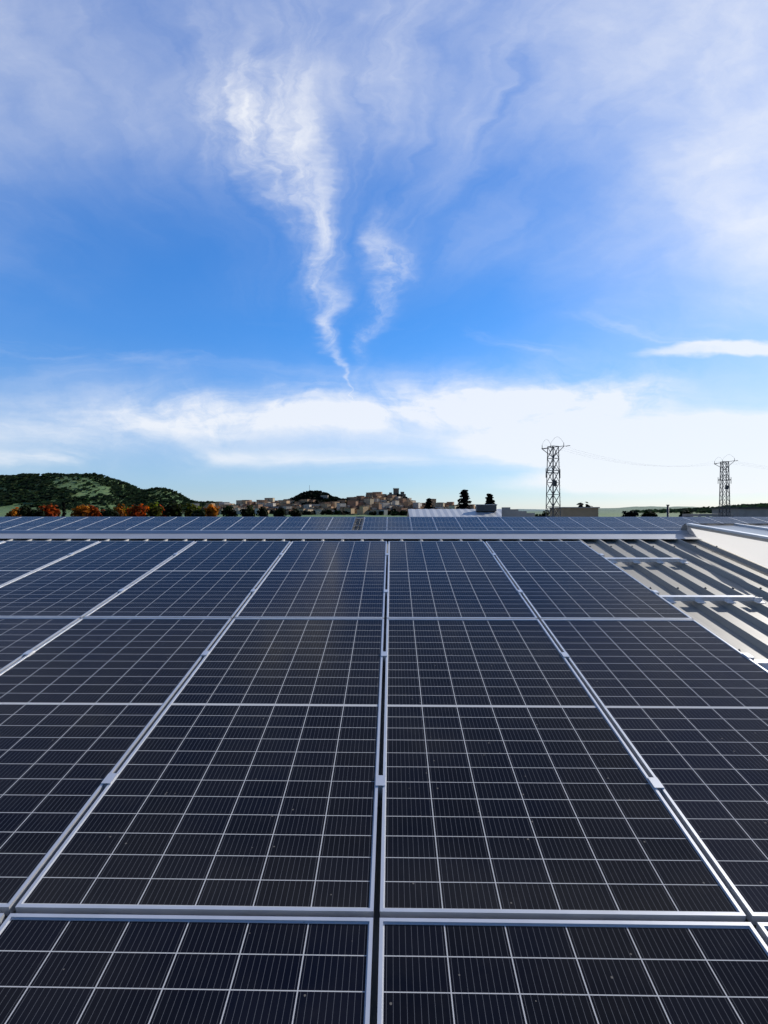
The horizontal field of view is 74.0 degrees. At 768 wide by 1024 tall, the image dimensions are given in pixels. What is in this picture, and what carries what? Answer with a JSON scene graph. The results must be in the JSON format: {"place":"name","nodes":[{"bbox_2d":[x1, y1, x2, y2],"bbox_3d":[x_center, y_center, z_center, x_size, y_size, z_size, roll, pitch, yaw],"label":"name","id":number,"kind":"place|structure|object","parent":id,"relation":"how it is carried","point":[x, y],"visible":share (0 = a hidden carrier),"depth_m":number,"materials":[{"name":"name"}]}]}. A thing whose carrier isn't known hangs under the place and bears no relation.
{"place":"outdoors","nodes":[
{"label":"outdoors","id":0,"kind":"place"},
{"bbox_2d":[0,472,215,509],"bbox_3d":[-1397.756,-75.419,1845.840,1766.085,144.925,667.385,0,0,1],"label":"forest hill","id":1,"kind":"structure","parent":0,"point":[32,481],"depth_m":1738.67,"materials":[{"name":"green plant"}]},
{"bbox_2d":[215,497,315,513],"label":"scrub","id":2,"kind":"object","parent":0,"point":[272,512],"visible":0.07,"depth_m":1219.77,"materials":[{"name":"green plant"}]},
{"bbox_2d":[291,490,349,503],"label":"hill","id":3,"kind":"structure","parent":0,"point":[313,495],"depth_m":1295.20,"materials":[{"name":"green plant"}]},
{"bbox_2d":[191,485,475,514],"bbox_3d":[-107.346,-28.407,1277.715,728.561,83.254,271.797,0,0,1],"label":"town","id":4,"kind":"object","parent":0,"point":[371,502],"visible":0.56,"depth_m":1233.72},
{"bbox_2d":[253,490,434,515],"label":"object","id":5,"kind":"object","parent":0,"point":[393,512],"visible":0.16,"depth_m":1139.66,"materials":[{"name":"green plant"}]},
{"bbox_2d":[0,476,711,516],"bbox_3d":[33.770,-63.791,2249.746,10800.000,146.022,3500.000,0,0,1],"label":"terrain hills","id":6,"kind":"structure","parent":0,"point":[602,512],"depth_m":1720.15,"materials":[{"name":"green plant"}]},
{"bbox_2d":[0,539,767,1023],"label":"roof slope","id":7,"kind":"structure","parent":0,"point":[714,569],"depth_m":4.92,"materials":[{"name":"grey metal"}]},
{"bbox_2d":[0,541,767,1023],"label":"solar array","id":8,"kind":"object","parent":7,"relation":"on","point":[550,855],"visible":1,"depth_m":2.11,"materials":[{"name":"glass"}]},
{"bbox_2d":[22,553,767,799],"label":"mount rails","id":9,"kind":"object","parent":7,"relation":"on","point":[655,782],"visible":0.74,"depth_m":4.35,"materials":[{"name":"metal"}]},
{"bbox_2d":[589,546,761,588],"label":"roof fixing screws","id":10,"kind":"object","parent":7,"relation":"on","point":[678,587],"visible":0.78,"depth_m":4.67,"materials":[{"name":"metal"}]},
{"bbox_2d":[609,559,767,670],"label":"mounting brackets","id":11,"kind":"object","parent":7,"relation":"on","point":[758,600],"visible":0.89,"depth_m":4.35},
{"bbox_2d":[687,525,767,567],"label":"parapet wall","id":12,"kind":"structure","parent":7,"relation":"on","point":[753,549],"depth_m":5.83,"materials":[{"name":"white paint"}]},
{"bbox_2d":[681,523,767,538],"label":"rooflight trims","id":13,"kind":"object","parent":12,"relation":"on","point":[700,525],"visible":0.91,"depth_m":6.39,"materials":[{"name":"grey metal"}]},
{"bbox_2d":[0,0,767,509],"label":"sky","id":14,"kind":"structure","parent":0,"point":[253,250],"materials":[{"name":"blue"}]},
{"bbox_2d":[502,507,534,516],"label":"stepped parapet wall","id":15,"kind":"structure","parent":0,"point":[507,512],"depth_m":59.63,"materials":[{"name":"concrete"}]},
{"bbox_2d":[548,507,599,516],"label":"tan building","id":16,"kind":"structure","parent":0,"point":[579,511],"depth_m":91.49,"materials":[{"name":"concrete"}]},
{"bbox_2d":[634,503,767,512],"bbox_3d":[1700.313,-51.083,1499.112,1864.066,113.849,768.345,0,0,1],"label":"distant tree line","id":17,"kind":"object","parent":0,"point":[703,509],"depth_m":1477.73,"materials":[{"name":"green plant"}]},
{"bbox_2d":[710,507,767,516],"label":"building","id":18,"kind":"structure","parent":0,"point":[749,511],"depth_m":117.75,"materials":[{"name":"concrete"}]},
{"label":"ground","id":19,"kind":"structure","parent":0,"visible":0},
{"bbox_2d":[5,507,20,516],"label":"tree","id":20,"kind":"object","parent":19,"relation":"on","point":[13,513],"visible":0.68,"depth_m":321.63,"materials":[{"name":"orange plant"}]},
{"bbox_2d":[17,504,35,516],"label":"tree","id":21,"kind":"object","parent":19,"relation":"on","point":[24,511],"visible":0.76,"depth_m":301.80,"materials":[{"name":"green plant"}]},
{"bbox_2d":[31,507,44,516],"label":"tree","id":22,"kind":"object","parent":19,"relation":"on","point":[39,513],"visible":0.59,"depth_m":261.87,"materials":[{"name":"green plant"}]},
{"bbox_2d":[38,504,60,516],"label":"tree","id":23,"kind":"object","parent":19,"relation":"on","point":[51,510],"visible":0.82,"depth_m":290.57,"materials":[{"name":"orange plant"}]},
{"bbox_2d":[61,502,66,516],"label":"tree","id":24,"kind":"object","parent":19,"relation":"on","point":[63,510],"visible":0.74,"depth_m":302.42,"materials":[{"name":"green plant"}]},
{"bbox_2d":[69,504,89,516],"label":"tree","id":25,"kind":"object","parent":19,"relation":"on","point":[81,511],"visible":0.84,"depth_m":285.19,"materials":[{"name":"orange plant"}]},
{"bbox_2d":[85,507,104,516],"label":"tree","id":26,"kind":"object","parent":19,"relation":"on","point":[94,512],"visible":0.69,"depth_m":279.77,"materials":[{"name":"orange plant"}]},
{"bbox_2d":[99,507,118,516],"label":"tree","id":27,"kind":"object","parent":19,"relation":"on","point":[108,512],"visible":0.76,"depth_m":249.87,"materials":[{"name":"green plant"}]},
{"bbox_2d":[113,504,125,516],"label":"tree","id":28,"kind":"object","parent":19,"relation":"on","point":[119,509],"visible":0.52,"depth_m":291.64,"materials":[{"name":"orange plant"}]},
{"bbox_2d":[126,504,148,516],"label":"tree","id":29,"kind":"object","parent":19,"relation":"on","point":[135,511],"visible":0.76,"depth_m":280.51,"materials":[{"name":"orange plant"}]},
{"bbox_2d":[146,502,162,516],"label":"tree","id":30,"kind":"object","parent":19,"relation":"on","point":[154,511],"visible":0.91,"depth_m":299.70,"materials":[{"name":"green plant"}]},
{"bbox_2d":[162,500,184,516],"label":"tree","id":31,"kind":"object","parent":19,"relation":"on","point":[176,510],"visible":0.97,"depth_m":289.27,"materials":[{"name":"green plant"}]},
{"bbox_2d":[182,503,201,516],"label":"tree","id":32,"kind":"object","parent":19,"relation":"on","point":[189,509],"visible":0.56,"depth_m":298.63,"materials":[{"name":"green plant"}]},
{"bbox_2d":[190,509,206,516],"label":"tree","id":33,"kind":"object","parent":19,"relation":"on","point":[199,513],"visible":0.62,"depth_m":259.77,"materials":[{"name":"green plant"}]},
{"bbox_2d":[204,504,220,516],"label":"tree","id":34,"kind":"object","parent":19,"relation":"on","point":[211,510],"visible":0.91,"depth_m":309.11,"materials":[{"name":"orange plant"}]},
{"bbox_2d":[220,505,237,516],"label":"tree","id":35,"kind":"object","parent":19,"relation":"on","point":[227,511],"visible":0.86,"depth_m":319.97,"materials":[{"name":"green plant"}]},
{"bbox_2d":[240,505,254,516],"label":"tree","id":36,"kind":"object","parent":19,"relation":"on","point":[248,512],"visible":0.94,"depth_m":329.10,"materials":[{"name":"green plant"}]},
{"bbox_2d":[256,506,268,516],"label":"tree","id":37,"kind":"object","parent":19,"relation":"on","point":[262,511],"visible":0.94,"depth_m":329.12,"materials":[{"name":"green plant"}]},
{"bbox_2d":[273,507,287,516],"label":"tree","id":38,"kind":"object","parent":19,"relation":"on","point":[280,512],"visible":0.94,"depth_m":378.60,"materials":[{"name":"green plant"}]},
{"bbox_2d":[290,509,301,516],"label":"tree","id":39,"kind":"object","parent":19,"relation":"on","point":[296,513],"visible":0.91,"depth_m":399.47,"materials":[{"name":"green plant"}]},
{"bbox_2d":[424,498,433,508],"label":"conifer","id":40,"kind":"object","parent":19,"relation":"on","point":[428,504],"visible":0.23,"depth_m":149.26,"materials":[{"name":"green plant"}]},
{"bbox_2d":[407,504,501,516],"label":"building roof","id":41,"kind":"structure","parent":19,"relation":"on","point":[486,510],"depth_m":73.17,"materials":[{"name":"white metal"}]},
{"bbox_2d":[456,490,472,508],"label":"conifer","id":42,"kind":"object","parent":19,"relation":"on","point":[464,496],"visible":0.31,"depth_m":129.10,"materials":[{"name":"green plant"}]},
{"bbox_2d":[485,493,494,503],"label":"conifer","id":43,"kind":"object","parent":19,"relation":"on","point":[489,498],"visible":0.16,"depth_m":133.04,"materials":[{"name":"green plant"}]},
{"bbox_2d":[535,510,549,516],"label":"tree","id":44,"kind":"object","parent":19,"relation":"on","point":[543,514],"visible":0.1,"depth_m":138.56,"materials":[{"name":"green plant"}]},
{"bbox_2d":[541,438,569,516],"bbox_3d":[19.861,0.193,59.613,3.490,18.129,1.790,0,0,-24],"label":"lattice pylon","id":45,"kind":"object","parent":19,"relation":"on","point":[554,482],"visible":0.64,"depth_m":59.45,"materials":[{"name":"metal"}]},
{"bbox_2d":[546,445,762,468],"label":"power line conductors","id":46,"kind":"object","parent":45,"relation":"hanging from","point":[644,465],"visible":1,"depth_m":68.81,"materials":[{"name":"black plastic"}]},
{"bbox_2d":[576,502,592,506],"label":"tree","id":47,"kind":"object","parent":19,"relation":"on","point":[582,504],"visible":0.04,"depth_m":99.01,"materials":[{"name":"green plant"}]},
{"bbox_2d":[621,510,638,516],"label":"tree","id":48,"kind":"object","parent":19,"relation":"on","point":[632,513],"visible":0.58,"depth_m":316.63,"materials":[{"name":"green plant"}]},
{"bbox_2d":[640,509,657,516],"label":"tree","id":49,"kind":"object","parent":19,"relation":"on","point":[646,513],"visible":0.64,"depth_m":297.07,"materials":[{"name":"green plant"}]},
{"bbox_2d":[679,509,692,516],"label":"tree","id":50,"kind":"object","parent":19,"relation":"on","point":[685,512],"visible":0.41,"depth_m":325.61,"materials":[{"name":"green plant"}]},
{"bbox_2d":[682,514,733,516],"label":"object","id":51,"kind":"object","parent":19,"relation":"on","point":[706,515],"visible":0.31,"depth_m":86.70,"materials":[{"name":"grey"}]},
{"bbox_2d":[714,454,737,516],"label":"lattice pylon","id":52,"kind":"object","parent":19,"relation":"on","point":[727,487],"visible":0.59,"depth_m":84.99,"materials":[{"name":"metal"}]},
{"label":"factory walls","id":53,"kind":"object","parent":19,"relation":"on","visible":0},
{"bbox_2d":[351,521,436,529],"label":"roof slope","id":54,"kind":"structure","parent":53,"relation":"on","point":[362,526],"depth_m":24.55,"materials":[{"name":"grey metal"}]},
{"bbox_2d":[352,516,363,529],"bbox_3d":[-1.248,0.578,24.457,0.430,0.748,3.537,0,0,1],"label":"ladder","id":55,"kind":"object","parent":54,"relation":"on","point":[358,520],"visible":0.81,"depth_m":24.81,"materials":[{"name":"metal"}]},
{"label":"roof slope","id":56,"kind":"object","parent":53,"relation":"on","visible":0},
{"bbox_2d":[0,530,699,538],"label":"ridge cap","id":57,"kind":"object","parent":56,"relation":"on","point":[344,534],"visible":1,"depth_m":6.69,"materials":[{"name":"grey metal"}]},
{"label":"mount rails","id":58,"kind":"object","parent":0,"visible":0},
{"bbox_2d":[0,517,767,529],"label":"solar array","id":59,"kind":"object","parent":58,"relation":"on","point":[339,523],"visible":0.43,"depth_m":24.75,"materials":[{"name":"glass"}]}
]}

